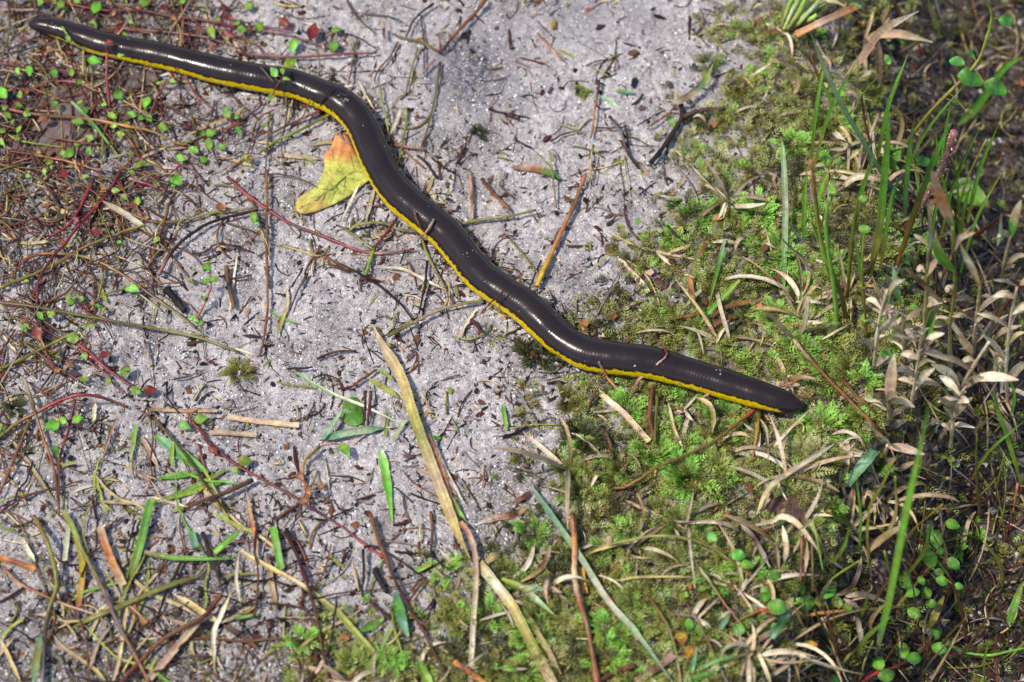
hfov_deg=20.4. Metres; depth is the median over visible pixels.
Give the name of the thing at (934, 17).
grass shoot
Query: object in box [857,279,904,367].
grass cane
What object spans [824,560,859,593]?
plant stem
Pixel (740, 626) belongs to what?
creeping stem
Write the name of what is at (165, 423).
twig fragment
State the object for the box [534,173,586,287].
straw stalk
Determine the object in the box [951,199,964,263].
grass shoot
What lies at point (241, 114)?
straw fragment
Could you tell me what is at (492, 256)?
pushed litter
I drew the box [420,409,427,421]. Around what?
straw fragment
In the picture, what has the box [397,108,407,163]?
creeping stem
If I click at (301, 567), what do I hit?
twig
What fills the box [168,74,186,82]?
straw fragment
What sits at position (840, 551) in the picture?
grass shoot
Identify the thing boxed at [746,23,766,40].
moss clump
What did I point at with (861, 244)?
grass shoot
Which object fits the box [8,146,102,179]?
creeping stem
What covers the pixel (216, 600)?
stick
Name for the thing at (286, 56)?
creeping stem
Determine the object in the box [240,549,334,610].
dry straw
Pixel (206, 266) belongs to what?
creeping stem
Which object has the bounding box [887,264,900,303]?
grass shoot
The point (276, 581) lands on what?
twig
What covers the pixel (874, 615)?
grass shoot
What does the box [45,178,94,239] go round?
creeping stem
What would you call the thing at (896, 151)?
moss clump
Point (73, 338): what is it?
creeping stem
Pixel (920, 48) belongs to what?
plant stem
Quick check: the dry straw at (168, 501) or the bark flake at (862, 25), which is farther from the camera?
the bark flake at (862, 25)
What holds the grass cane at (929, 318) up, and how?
on the ground
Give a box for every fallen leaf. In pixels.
[296,133,368,213]
[341,397,363,425]
[511,164,559,178]
[604,244,618,255]
[649,255,656,266]
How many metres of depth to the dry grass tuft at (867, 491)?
0.98 m
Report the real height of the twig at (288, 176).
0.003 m
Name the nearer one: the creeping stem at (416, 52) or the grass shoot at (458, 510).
the grass shoot at (458, 510)
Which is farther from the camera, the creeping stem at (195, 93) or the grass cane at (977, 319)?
the creeping stem at (195, 93)
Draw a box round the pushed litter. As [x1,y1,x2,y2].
[75,20,658,383]
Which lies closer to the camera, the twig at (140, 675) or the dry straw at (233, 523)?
the twig at (140, 675)
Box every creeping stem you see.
[0,8,33,10]
[0,83,74,135]
[0,86,247,151]
[0,118,31,145]
[0,128,73,157]
[0,160,41,163]
[0,164,54,187]
[0,211,50,229]
[0,224,144,288]
[0,272,53,311]
[0,293,65,335]
[0,296,239,352]
[0,299,11,324]
[0,332,75,372]
[0,350,5,396]
[0,359,89,381]
[0,393,127,436]
[0,417,31,494]
[0,446,6,472]
[1,0,32,75]
[1,565,95,615]
[3,91,84,133]
[3,110,59,167]
[4,134,58,179]
[4,135,67,160]
[5,144,57,177]
[5,231,40,245]
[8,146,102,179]
[9,153,52,204]
[12,76,59,91]
[12,316,90,358]
[13,48,50,108]
[14,260,28,302]
[15,166,95,187]
[17,163,47,225]
[17,252,196,329]
[18,314,70,342]
[20,63,29,117]
[21,314,87,376]
[22,5,66,68]
[23,74,49,106]
[23,378,59,503]
[24,342,61,355]
[25,0,109,4]
[27,236,35,271]
[31,86,98,104]
[31,87,79,144]
[32,140,80,175]
[32,514,58,681]
[33,67,125,75]
[34,303,46,350]
[36,0,340,53]
[36,171,121,302]
[36,309,80,322]
[43,213,66,252]
[44,399,82,515]
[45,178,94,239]
[48,147,85,176]
[50,69,102,93]
[53,217,82,244]
[58,71,87,178]
[60,141,65,179]
[61,26,126,63]
[61,74,103,92]
[62,212,66,256]
[65,243,147,282]
[65,293,113,323]
[65,333,157,395]
[71,525,150,681]
[72,287,101,338]
[83,252,106,335]
[84,187,161,193]
[85,39,122,140]
[86,353,123,393]
[88,198,162,236]
[92,186,143,199]
[93,169,143,218]
[95,12,141,25]
[99,173,182,192]
[101,73,112,156]
[104,281,180,294]
[106,201,259,224]
[109,159,184,187]
[112,201,122,252]
[112,218,163,289]
[113,166,163,183]
[114,23,240,49]
[114,176,140,211]
[115,130,153,175]
[123,87,144,174]
[127,65,150,121]
[129,177,167,191]
[130,165,179,188]
[132,136,171,181]
[133,0,155,8]
[145,66,181,121]
[146,232,206,284]
[147,0,191,5]
[152,282,214,363]
[154,232,201,265]
[164,0,221,32]
[167,154,205,186]
[169,0,262,14]
[178,0,184,44]
[178,414,383,558]
[181,115,208,162]
[183,74,213,110]
[189,262,218,322]
[193,116,236,133]
[194,186,260,237]
[207,0,253,38]
[213,25,293,40]
[213,115,254,137]
[216,102,262,149]
[217,0,226,48]
[224,37,254,52]
[226,176,414,254]
[231,117,257,169]
[232,33,263,53]
[235,50,376,57]
[242,114,329,161]
[251,109,273,131]
[262,113,270,178]
[268,58,296,101]
[271,110,320,134]
[296,443,349,506]
[343,227,372,249]
[348,38,357,84]
[349,221,417,232]
[364,247,375,274]
[379,85,389,141]
[390,607,401,651]
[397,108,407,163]
[405,47,418,93]
[417,58,434,76]
[418,61,441,151]
[421,237,452,304]
[462,209,535,224]
[499,234,518,236]
[548,150,556,207]
[584,531,780,601]
[612,408,756,489]
[621,451,640,469]
[650,599,694,681]
[654,393,658,443]
[698,566,762,652]
[699,510,729,540]
[730,608,767,626]
[751,411,760,461]
[759,574,937,648]
[780,371,820,386]
[794,619,805,681]
[799,536,803,581]
[810,544,813,592]
[812,520,823,569]
[821,617,848,681]
[828,639,871,681]
[836,513,918,576]
[858,640,873,680]
[860,627,946,681]
[896,519,963,608]
[944,641,1023,656]
[1012,482,1018,512]
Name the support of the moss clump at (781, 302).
on the moss carpet
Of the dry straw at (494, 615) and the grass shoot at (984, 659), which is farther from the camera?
the grass shoot at (984, 659)
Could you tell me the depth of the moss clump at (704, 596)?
0.94 m
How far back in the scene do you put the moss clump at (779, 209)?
1.03 m
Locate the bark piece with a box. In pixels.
[627,50,639,55]
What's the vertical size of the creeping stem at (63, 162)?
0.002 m
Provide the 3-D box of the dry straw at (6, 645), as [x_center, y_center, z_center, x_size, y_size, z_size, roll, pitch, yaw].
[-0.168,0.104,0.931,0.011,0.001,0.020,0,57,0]
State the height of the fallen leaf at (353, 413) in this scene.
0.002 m
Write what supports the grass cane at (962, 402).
on the ground
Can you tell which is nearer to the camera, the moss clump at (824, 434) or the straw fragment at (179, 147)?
the moss clump at (824, 434)
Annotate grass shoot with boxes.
[31,634,42,681]
[61,509,84,606]
[70,574,205,628]
[71,101,117,154]
[122,469,225,512]
[122,498,154,591]
[129,424,136,463]
[142,550,234,560]
[155,434,208,472]
[158,472,199,478]
[169,443,174,466]
[172,479,223,498]
[188,531,199,549]
[213,531,238,553]
[232,613,257,619]
[269,526,284,571]
[270,311,299,323]
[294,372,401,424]
[322,409,342,439]
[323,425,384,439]
[333,608,400,681]
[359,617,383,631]
[378,450,392,523]
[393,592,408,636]
[415,562,431,571]
[417,658,432,681]
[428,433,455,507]
[452,498,464,518]
[501,577,556,616]
[519,585,543,590]
[524,476,672,681]
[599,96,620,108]
[612,89,633,92]
[666,64,712,103]
[682,665,724,681]
[688,647,696,675]
[697,655,735,669]
[716,613,729,634]
[718,644,731,653]
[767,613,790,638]
[781,138,787,291]
[792,601,822,655]
[802,169,806,239]
[806,40,831,104]
[809,30,910,213]
[810,58,825,159]
[813,63,855,169]
[814,165,831,218]
[817,491,857,543]
[821,182,835,228]
[821,257,823,307]
[828,513,862,540]
[829,527,849,566]
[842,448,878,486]
[847,151,875,257]
[852,616,891,658]
[853,232,863,310]
[854,590,868,627]
[856,476,861,556]
[860,222,863,259]
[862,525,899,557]
[866,454,897,509]
[866,489,873,571]
[868,99,889,276]
[869,604,883,642]
[874,402,929,655]
[875,0,880,19]
[877,55,907,158]
[878,491,897,546]
[879,170,902,269]
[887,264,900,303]
[895,118,953,266]
[896,85,963,197]
[903,113,915,224]
[908,522,928,572]
[911,150,923,232]
[922,175,928,218]
[927,0,940,38]
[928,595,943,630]
[930,203,937,256]
[930,627,961,681]
[933,555,956,607]
[935,132,943,234]
[937,161,958,258]
[937,170,948,218]
[938,529,947,575]
[939,127,980,240]
[940,103,950,160]
[944,370,949,439]
[951,57,1021,129]
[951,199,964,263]
[956,158,959,224]
[957,171,1002,280]
[960,184,971,233]
[966,126,997,224]
[968,421,1023,483]
[974,416,991,445]
[983,641,988,681]
[986,354,1015,420]
[992,390,1022,484]
[1007,581,1023,624]
[1010,641,1023,657]
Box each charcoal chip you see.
[49,659,56,663]
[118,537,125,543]
[198,592,204,597]
[631,77,637,88]
[654,14,665,19]
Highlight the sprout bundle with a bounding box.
[779,0,826,30]
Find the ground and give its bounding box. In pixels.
[0,0,1023,681]
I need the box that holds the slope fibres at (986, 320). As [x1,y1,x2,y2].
[760,0,1023,681]
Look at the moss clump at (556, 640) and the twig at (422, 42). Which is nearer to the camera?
the moss clump at (556, 640)
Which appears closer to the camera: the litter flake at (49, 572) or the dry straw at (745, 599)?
the dry straw at (745, 599)
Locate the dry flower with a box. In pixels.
[543,135,551,141]
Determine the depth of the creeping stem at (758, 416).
0.97 m
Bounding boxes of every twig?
[0,479,82,512]
[14,40,59,53]
[14,461,32,500]
[16,516,48,602]
[24,299,54,331]
[42,270,85,304]
[46,606,55,644]
[65,594,89,681]
[72,668,165,681]
[78,209,99,264]
[80,512,101,576]
[105,606,181,645]
[116,559,139,628]
[124,598,165,634]
[125,520,136,586]
[139,254,154,293]
[144,340,151,381]
[146,405,153,480]
[150,182,188,263]
[152,416,227,513]
[155,560,182,622]
[156,545,212,572]
[157,209,257,275]
[166,381,178,412]
[167,1,190,41]
[172,434,206,513]
[174,369,203,379]
[178,597,259,649]
[179,473,221,568]
[187,636,302,642]
[191,243,240,254]
[194,588,303,608]
[198,597,263,631]
[201,531,223,592]
[218,275,248,278]
[218,578,290,586]
[224,265,234,308]
[224,617,325,645]
[227,557,314,595]
[234,665,241,681]
[252,523,259,617]
[258,64,275,83]
[258,169,268,356]
[259,173,314,185]
[264,520,291,548]
[281,97,287,163]
[284,527,330,681]
[287,366,312,369]
[289,273,307,310]
[296,598,327,646]
[297,99,311,127]
[297,544,330,605]
[304,248,319,274]
[307,600,336,680]
[313,580,421,599]
[314,507,353,520]
[317,350,356,359]
[320,86,331,105]
[323,256,412,320]
[327,261,350,271]
[338,385,355,389]
[341,32,379,47]
[346,0,373,32]
[353,369,376,385]
[361,549,365,596]
[362,13,408,26]
[363,390,366,425]
[363,544,422,576]
[366,390,371,424]
[368,513,450,681]
[369,601,390,619]
[374,42,398,81]
[374,218,397,247]
[382,28,385,38]
[387,298,482,337]
[392,33,439,53]
[392,143,425,150]
[394,550,434,556]
[402,470,438,498]
[406,3,434,36]
[408,578,425,600]
[413,211,426,234]
[416,154,437,178]
[418,260,428,313]
[419,218,434,238]
[420,15,424,75]
[429,511,433,554]
[431,157,455,173]
[438,35,441,50]
[439,0,486,53]
[468,174,473,218]
[470,318,486,334]
[480,177,509,210]
[481,291,503,312]
[488,108,528,117]
[499,171,513,197]
[538,34,564,61]
[550,129,581,141]
[570,512,599,681]
[587,389,596,411]
[590,79,599,137]
[596,126,629,128]
[598,361,618,388]
[599,426,614,458]
[608,115,639,169]
[622,132,652,147]
[623,125,628,144]
[647,387,656,439]
[648,109,674,126]
[650,103,684,163]
[656,339,667,364]
[666,224,687,243]
[677,312,700,319]
[683,107,724,118]
[685,601,727,681]
[792,339,885,435]
[839,375,875,412]
[890,350,939,420]
[939,510,946,564]
[994,635,999,681]
[997,561,1023,572]
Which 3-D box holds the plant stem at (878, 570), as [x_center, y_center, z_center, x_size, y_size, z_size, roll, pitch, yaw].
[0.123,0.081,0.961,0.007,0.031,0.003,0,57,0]
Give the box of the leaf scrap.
[431,435,443,440]
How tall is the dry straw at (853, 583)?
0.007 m
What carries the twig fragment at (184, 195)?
on the ground
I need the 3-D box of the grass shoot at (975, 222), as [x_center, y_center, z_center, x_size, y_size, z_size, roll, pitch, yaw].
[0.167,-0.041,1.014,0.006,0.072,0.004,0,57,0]
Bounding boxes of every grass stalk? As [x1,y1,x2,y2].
[683,289,701,307]
[699,279,739,323]
[708,238,725,306]
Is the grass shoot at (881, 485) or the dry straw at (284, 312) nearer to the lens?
the grass shoot at (881, 485)
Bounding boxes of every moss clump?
[2,396,26,418]
[216,356,256,384]
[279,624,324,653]
[321,625,343,654]
[335,643,371,681]
[360,641,398,678]
[375,644,410,677]
[425,552,462,587]
[434,596,466,625]
[445,609,477,638]
[464,590,507,634]
[466,123,486,140]
[477,661,508,679]
[478,645,524,681]
[485,561,529,595]
[491,554,524,592]
[494,672,534,681]
[499,649,545,681]
[507,625,541,651]
[508,516,552,548]
[509,335,559,375]
[511,613,554,649]
[519,599,558,635]
[528,638,569,673]
[531,642,576,681]
[541,629,564,649]
[546,541,570,556]
[547,452,586,486]
[551,414,608,459]
[553,610,573,632]
[555,380,583,416]
[559,432,602,464]
[560,475,599,501]
[570,458,603,492]
[572,82,593,100]
[577,626,635,673]
[577,636,615,674]
[578,537,610,568]
[580,611,611,640]
[581,608,631,651]
[592,528,623,560]
[594,612,624,631]
[598,465,630,495]
[599,453,643,487]
[608,511,645,551]
[609,245,652,276]
[609,386,647,423]
[610,573,666,611]
[614,595,643,619]
[615,591,641,613]
[615,609,644,631]
[619,663,659,681]
[626,377,656,400]
[626,430,675,469]
[635,301,649,319]
[639,532,701,584]
[643,494,684,525]
[644,311,675,339]
[652,404,683,432]
[653,501,708,561]
[654,309,675,324]
[655,307,695,334]
[656,439,725,507]
[659,222,688,252]
[659,430,700,459]
[661,385,687,405]
[674,455,712,485]
[675,197,717,229]
[676,581,712,604]
[685,315,718,345]
[688,664,723,681]
[689,438,740,491]
[690,519,712,541]
[690,563,736,595]
[692,607,729,645]
[693,399,741,432]
[696,53,725,73]
[696,651,725,673]
[697,263,728,286]
[700,673,721,681]
[704,263,722,276]
[705,414,729,442]
[709,197,735,223]
[711,464,740,489]
[713,107,736,126]
[713,332,738,351]
[715,211,752,237]
[716,653,761,681]
[718,72,757,104]
[722,547,766,583]
[727,413,761,441]
[728,185,779,228]
[728,422,754,447]
[729,641,763,673]
[737,258,773,284]
[739,604,770,632]
[741,225,800,277]
[742,606,775,639]
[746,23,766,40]
[746,294,800,326]
[752,20,783,46]
[755,300,799,327]
[755,313,789,336]
[756,567,793,600]
[762,563,800,594]
[765,190,788,211]
[765,247,801,277]
[765,508,793,532]
[767,127,811,160]
[772,514,806,551]
[775,95,811,124]
[776,325,822,368]
[776,597,795,616]
[778,265,818,303]
[781,429,835,493]
[782,348,809,368]
[783,437,803,461]
[788,195,814,214]
[789,532,821,562]
[789,538,815,563]
[793,348,827,370]
[793,399,848,445]
[794,208,831,236]
[797,273,823,299]
[799,339,830,365]
[800,70,816,96]
[803,516,824,531]
[805,26,827,41]
[805,363,840,397]
[807,117,826,134]
[808,437,849,472]
[809,150,851,184]
[810,350,842,383]
[810,613,849,631]
[811,239,853,273]
[812,430,830,444]
[814,321,857,363]
[814,626,832,653]
[815,158,835,181]
[817,113,834,130]
[819,249,841,275]
[821,261,851,278]
[821,661,848,681]
[825,87,845,99]
[827,495,849,520]
[828,348,863,381]
[828,403,878,442]
[832,161,872,183]
[833,106,855,123]
[839,31,857,54]
[842,391,885,428]
[844,357,884,391]
[850,543,866,565]
[859,80,888,106]
[863,449,898,477]
[879,139,901,175]
[879,324,915,353]
[885,231,913,263]
[908,224,934,250]
[916,524,936,550]
[921,392,940,414]
[938,442,958,465]
[948,534,967,560]
[950,21,970,36]
[956,516,989,540]
[961,532,979,542]
[970,393,994,415]
[971,642,1001,663]
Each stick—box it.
[119,594,221,681]
[163,286,186,313]
[187,478,253,507]
[372,566,388,593]
[453,659,487,681]
[600,663,635,681]
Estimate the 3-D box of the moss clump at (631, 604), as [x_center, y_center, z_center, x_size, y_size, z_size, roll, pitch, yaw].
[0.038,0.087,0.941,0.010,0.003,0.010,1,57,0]
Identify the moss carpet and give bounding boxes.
[268,0,1023,681]
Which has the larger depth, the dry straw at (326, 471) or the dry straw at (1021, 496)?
the dry straw at (1021, 496)
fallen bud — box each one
[448,387,453,394]
[550,20,556,28]
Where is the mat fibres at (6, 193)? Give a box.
[0,0,288,526]
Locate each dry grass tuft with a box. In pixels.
[291,663,396,681]
[324,647,424,681]
[493,416,624,527]
[516,574,588,610]
[591,493,678,575]
[625,492,746,585]
[651,278,774,362]
[664,595,721,628]
[668,392,698,436]
[692,156,769,220]
[703,508,818,647]
[705,603,829,681]
[717,232,818,304]
[721,616,786,681]
[722,511,819,570]
[724,554,796,596]
[724,634,797,681]
[727,443,857,561]
[732,413,839,513]
[733,419,795,474]
[734,407,811,475]
[754,288,823,338]
[755,473,831,571]
[758,565,876,681]
[775,356,815,393]
[799,123,898,197]
[804,479,899,570]
[806,126,860,170]
[811,244,870,319]
[819,130,923,198]
[822,265,886,309]
[823,438,898,522]
[830,435,893,527]
[838,109,923,171]
[839,10,894,77]
[842,451,958,553]
[863,133,973,244]
[867,225,971,289]
[871,276,946,368]
[873,344,942,384]
[891,310,947,330]
[930,380,1023,482]
[953,330,1023,436]
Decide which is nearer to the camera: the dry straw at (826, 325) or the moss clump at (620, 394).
the moss clump at (620, 394)
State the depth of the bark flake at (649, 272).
1.02 m
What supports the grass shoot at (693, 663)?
on the ground
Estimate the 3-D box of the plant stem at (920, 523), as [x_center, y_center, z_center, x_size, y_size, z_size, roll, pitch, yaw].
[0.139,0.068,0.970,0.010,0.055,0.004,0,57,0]
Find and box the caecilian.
[28,17,801,413]
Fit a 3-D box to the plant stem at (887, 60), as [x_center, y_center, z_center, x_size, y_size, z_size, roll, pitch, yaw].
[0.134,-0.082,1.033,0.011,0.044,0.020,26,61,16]
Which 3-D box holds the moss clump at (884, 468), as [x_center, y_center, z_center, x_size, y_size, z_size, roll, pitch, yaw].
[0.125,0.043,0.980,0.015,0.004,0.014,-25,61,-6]
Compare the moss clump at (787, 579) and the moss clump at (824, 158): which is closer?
the moss clump at (787, 579)
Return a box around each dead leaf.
[32,84,96,158]
[109,65,159,95]
[654,276,668,289]
[765,495,813,531]
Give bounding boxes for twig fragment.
[0,587,23,602]
[59,432,75,444]
[63,315,82,329]
[91,495,97,518]
[98,423,101,443]
[106,516,118,534]
[107,618,116,648]
[129,523,155,535]
[133,629,151,643]
[144,207,163,218]
[151,627,164,636]
[159,233,172,255]
[162,415,168,432]
[174,103,196,109]
[177,151,201,162]
[183,194,202,212]
[244,646,253,659]
[263,621,276,650]
[271,544,297,559]
[275,503,299,520]
[293,446,299,471]
[315,478,337,492]
[338,549,349,573]
[355,494,374,500]
[392,519,411,525]
[410,492,439,504]
[423,559,443,571]
[432,552,444,568]
[436,157,441,179]
[440,374,460,380]
[456,146,466,166]
[480,77,505,82]
[494,530,513,546]
[502,326,521,337]
[503,426,527,438]
[504,114,520,119]
[508,29,511,49]
[519,57,543,64]
[547,380,567,383]
[566,245,594,247]
[628,297,653,311]
[631,94,643,105]
[662,165,667,185]
[688,15,690,39]
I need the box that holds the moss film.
[0,0,1023,681]
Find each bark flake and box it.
[311,654,317,661]
[338,633,348,640]
[578,320,589,326]
[604,536,611,543]
[611,562,618,571]
[644,269,653,275]
[701,242,706,249]
[709,121,717,127]
[713,214,722,220]
[727,581,734,590]
[727,613,734,623]
[747,483,753,493]
[755,17,761,25]
[761,244,767,249]
[770,28,780,33]
[770,57,778,63]
[773,273,781,280]
[799,367,809,373]
[858,20,865,29]
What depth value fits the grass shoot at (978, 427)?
1.00 m
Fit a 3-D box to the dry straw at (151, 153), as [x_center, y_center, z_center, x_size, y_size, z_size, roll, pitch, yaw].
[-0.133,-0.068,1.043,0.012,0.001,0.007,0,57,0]
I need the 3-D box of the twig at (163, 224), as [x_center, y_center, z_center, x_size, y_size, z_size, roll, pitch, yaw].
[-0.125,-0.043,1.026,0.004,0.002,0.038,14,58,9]
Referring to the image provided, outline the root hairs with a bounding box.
[0,0,1023,681]
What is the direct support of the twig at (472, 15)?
on the ground
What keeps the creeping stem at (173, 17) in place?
on the ground
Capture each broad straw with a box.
[372,324,469,557]
[478,560,556,681]
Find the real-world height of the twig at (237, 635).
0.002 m
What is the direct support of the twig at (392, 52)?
on the ground
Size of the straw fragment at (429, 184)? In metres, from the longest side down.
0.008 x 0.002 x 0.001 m
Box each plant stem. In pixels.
[809,217,829,278]
[810,159,848,320]
[814,588,839,666]
[814,609,844,658]
[821,580,832,615]
[823,185,867,297]
[824,196,838,323]
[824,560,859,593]
[832,599,866,666]
[851,574,890,629]
[857,225,897,372]
[861,55,891,156]
[872,563,884,595]
[883,550,910,603]
[884,512,901,550]
[884,635,902,661]
[892,0,899,17]
[892,0,1013,189]
[893,0,924,53]
[894,476,920,527]
[895,546,915,623]
[904,503,943,575]
[909,241,920,276]
[912,151,934,198]
[918,641,948,681]
[920,532,943,559]
[931,532,958,575]
[933,617,966,661]
[943,560,967,643]
[953,604,996,664]
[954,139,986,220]
[963,214,1003,247]
[975,433,981,519]
[978,568,1019,643]
[979,381,986,417]
[983,540,1004,588]
[991,285,1020,337]
[997,454,1004,485]
[1004,513,1017,550]
[1016,567,1023,583]
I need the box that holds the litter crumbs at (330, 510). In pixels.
[0,0,1023,681]
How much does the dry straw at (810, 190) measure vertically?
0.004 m
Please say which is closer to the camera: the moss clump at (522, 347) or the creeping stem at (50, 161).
the moss clump at (522, 347)
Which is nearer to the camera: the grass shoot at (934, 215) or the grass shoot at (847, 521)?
the grass shoot at (847, 521)
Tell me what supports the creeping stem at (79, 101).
on the ground
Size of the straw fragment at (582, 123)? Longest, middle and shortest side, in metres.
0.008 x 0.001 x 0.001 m
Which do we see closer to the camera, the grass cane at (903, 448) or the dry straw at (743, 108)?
the grass cane at (903, 448)
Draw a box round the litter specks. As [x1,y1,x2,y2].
[0,0,1023,681]
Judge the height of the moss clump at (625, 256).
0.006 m
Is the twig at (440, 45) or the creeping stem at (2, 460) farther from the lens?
the twig at (440, 45)
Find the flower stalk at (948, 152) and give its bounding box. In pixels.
[900,129,958,236]
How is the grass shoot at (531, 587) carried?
on the ground
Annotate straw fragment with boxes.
[0,526,17,532]
[60,461,76,467]
[73,485,92,492]
[82,222,99,225]
[89,604,106,624]
[94,478,116,491]
[154,617,173,619]
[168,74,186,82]
[168,145,188,149]
[171,620,195,632]
[207,647,219,663]
[234,348,253,354]
[239,110,242,128]
[241,582,263,591]
[255,317,271,319]
[261,670,266,681]
[263,640,283,656]
[297,384,317,388]
[314,141,332,144]
[329,555,344,569]
[371,230,385,238]
[380,573,395,585]
[384,412,388,437]
[418,468,429,475]
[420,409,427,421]
[426,175,432,193]
[433,568,450,584]
[442,29,460,39]
[454,284,459,299]
[455,576,459,588]
[559,49,574,57]
[578,116,589,128]
[639,164,649,178]
[676,174,685,188]
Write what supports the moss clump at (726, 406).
on the moss carpet
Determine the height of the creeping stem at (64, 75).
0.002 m
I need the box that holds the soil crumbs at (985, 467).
[764,0,1023,681]
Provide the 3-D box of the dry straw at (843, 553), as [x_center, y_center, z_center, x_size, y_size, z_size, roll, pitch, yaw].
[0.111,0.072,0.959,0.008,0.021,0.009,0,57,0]
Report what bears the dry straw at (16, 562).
on the ground
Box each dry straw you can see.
[0,471,29,516]
[0,554,36,571]
[0,634,16,654]
[0,640,19,680]
[1,232,61,244]
[1,616,24,640]
[2,334,22,356]
[9,437,56,505]
[22,539,34,561]
[33,614,100,622]
[40,200,71,215]
[41,41,104,74]
[48,580,63,617]
[51,610,77,641]
[52,634,105,680]
[61,568,144,611]
[62,524,70,560]
[82,438,106,555]
[82,515,151,598]
[86,627,159,672]
[88,598,112,638]
[89,624,112,670]
[92,402,96,421]
[92,470,111,510]
[94,473,150,519]
[96,525,126,586]
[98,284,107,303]
[98,500,138,504]
[102,201,152,233]
[102,417,117,458]
[104,567,197,615]
[104,570,146,622]
[112,596,129,680]
[118,554,144,619]
[123,463,156,479]
[126,567,162,634]
[128,562,149,635]
[130,603,149,625]
[134,146,166,160]
[142,437,157,466]
[147,614,204,680]
[148,408,216,411]
[149,654,159,671]
[151,496,186,506]
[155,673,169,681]
[173,594,215,621]
[174,469,209,564]
[176,468,237,484]
[180,106,244,138]
[185,621,196,658]
[189,453,233,529]
[198,484,287,562]
[203,490,220,511]
[203,555,208,608]
[209,430,256,436]
[211,593,230,672]
[212,512,261,535]
[218,155,257,167]
[221,572,259,578]
[221,606,254,622]
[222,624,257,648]
[227,414,298,427]
[229,252,237,311]
[234,554,240,603]
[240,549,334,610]
[246,491,257,557]
[266,554,276,610]
[274,153,323,159]
[276,287,288,337]
[286,617,314,620]
[297,607,363,649]
[300,663,303,681]
[313,659,323,675]
[323,455,329,495]
[341,183,359,221]
[358,80,374,109]
[366,189,374,219]
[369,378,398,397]
[369,559,383,596]
[372,649,376,677]
[375,266,445,289]
[377,329,390,346]
[377,369,393,380]
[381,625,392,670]
[390,109,399,133]
[392,418,407,438]
[420,641,445,662]
[437,547,509,577]
[438,669,448,681]
[442,462,463,503]
[450,652,485,677]
[456,308,476,340]
[458,520,478,681]
[476,611,510,621]
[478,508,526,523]
[484,550,500,564]
[494,600,513,626]
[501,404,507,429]
[502,668,526,670]
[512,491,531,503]
[512,543,534,577]
[520,546,550,582]
[528,616,560,673]
[572,433,599,453]
[573,448,589,462]
[577,567,587,593]
[579,537,603,549]
[591,474,598,486]
[593,255,608,267]
[594,409,615,412]
[596,390,650,441]
[598,575,626,590]
[608,232,710,262]
[609,575,686,581]
[617,256,649,290]
[620,452,640,469]
[625,527,654,554]
[631,376,642,395]
[634,651,676,681]
[635,329,671,333]
[635,485,652,496]
[656,194,679,198]
[656,252,670,264]
[656,563,697,582]
[666,244,690,253]
[667,437,688,449]
[668,402,683,450]
[674,519,696,522]
[674,529,683,551]
[687,274,694,308]
[693,114,705,121]
[693,327,703,353]
[697,397,715,431]
[704,315,735,331]
[708,300,754,317]
[709,639,725,652]
[712,239,738,244]
[718,610,737,620]
[719,203,724,217]
[724,431,760,445]
[728,621,740,654]
[732,105,767,113]
[734,236,744,249]
[735,587,752,611]
[739,523,769,567]
[750,63,769,75]
[752,539,765,556]
[754,474,781,488]
[755,424,760,457]
[757,482,768,516]
[759,326,763,345]
[764,578,774,599]
[766,310,793,337]
[770,514,817,549]
[772,175,777,192]
[776,111,800,117]
[778,235,832,299]
[778,482,786,499]
[781,49,809,75]
[782,32,792,55]
[782,525,788,562]
[785,66,799,94]
[788,221,811,247]
[790,533,802,556]
[794,300,825,304]
[795,4,856,36]
[799,294,810,333]
[809,178,814,207]
[813,35,825,55]
[814,322,831,331]
[815,55,830,66]
[819,0,844,7]
[822,323,849,339]
[824,244,844,264]
[827,181,843,196]
[829,559,850,571]
[830,557,861,597]
[831,528,848,580]
[832,27,838,47]
[832,429,862,443]
[839,437,863,448]
[841,24,862,48]
[843,173,879,188]
[843,598,859,608]
[844,11,918,77]
[844,90,858,103]
[845,591,884,601]
[848,149,872,167]
[852,37,858,85]
[852,449,879,484]
[855,613,862,642]
[857,90,885,98]
[859,29,932,43]
[859,70,882,86]
[866,174,878,195]
[866,301,879,312]
[873,188,902,209]
[873,388,902,396]
[874,117,897,138]
[875,40,882,79]
[879,3,889,26]
[884,101,904,147]
[890,66,912,87]
[892,215,909,227]
[944,0,970,44]
[947,46,958,73]
[963,512,975,543]
[975,61,998,69]
[1007,492,1023,501]
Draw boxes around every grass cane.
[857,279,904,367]
[864,354,914,429]
[868,425,923,485]
[885,203,945,349]
[892,308,928,370]
[892,330,944,410]
[905,171,974,375]
[925,321,1018,441]
[937,375,984,450]
[952,244,1008,381]
[977,278,1023,410]
[980,200,1023,367]
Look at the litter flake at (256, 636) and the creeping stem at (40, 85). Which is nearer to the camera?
the litter flake at (256, 636)
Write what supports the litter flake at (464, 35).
on the ground
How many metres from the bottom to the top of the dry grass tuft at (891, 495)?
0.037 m
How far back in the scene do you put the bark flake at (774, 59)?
1.06 m
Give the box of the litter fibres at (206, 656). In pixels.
[0,0,1023,681]
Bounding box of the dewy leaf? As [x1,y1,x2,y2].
[949,178,991,208]
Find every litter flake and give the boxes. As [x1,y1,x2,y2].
[46,570,52,576]
[66,369,79,378]
[105,662,110,672]
[167,545,175,552]
[187,385,191,393]
[251,630,260,639]
[288,471,295,479]
[296,10,306,14]
[301,130,311,136]
[323,497,328,503]
[350,521,358,528]
[353,465,362,469]
[363,510,369,516]
[392,274,399,279]
[395,334,401,340]
[406,353,413,358]
[413,335,420,343]
[458,290,465,297]
[460,32,469,38]
[475,411,484,416]
[595,24,605,30]
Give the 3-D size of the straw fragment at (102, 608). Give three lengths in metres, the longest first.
0.009 x 0.002 x 0.001 m

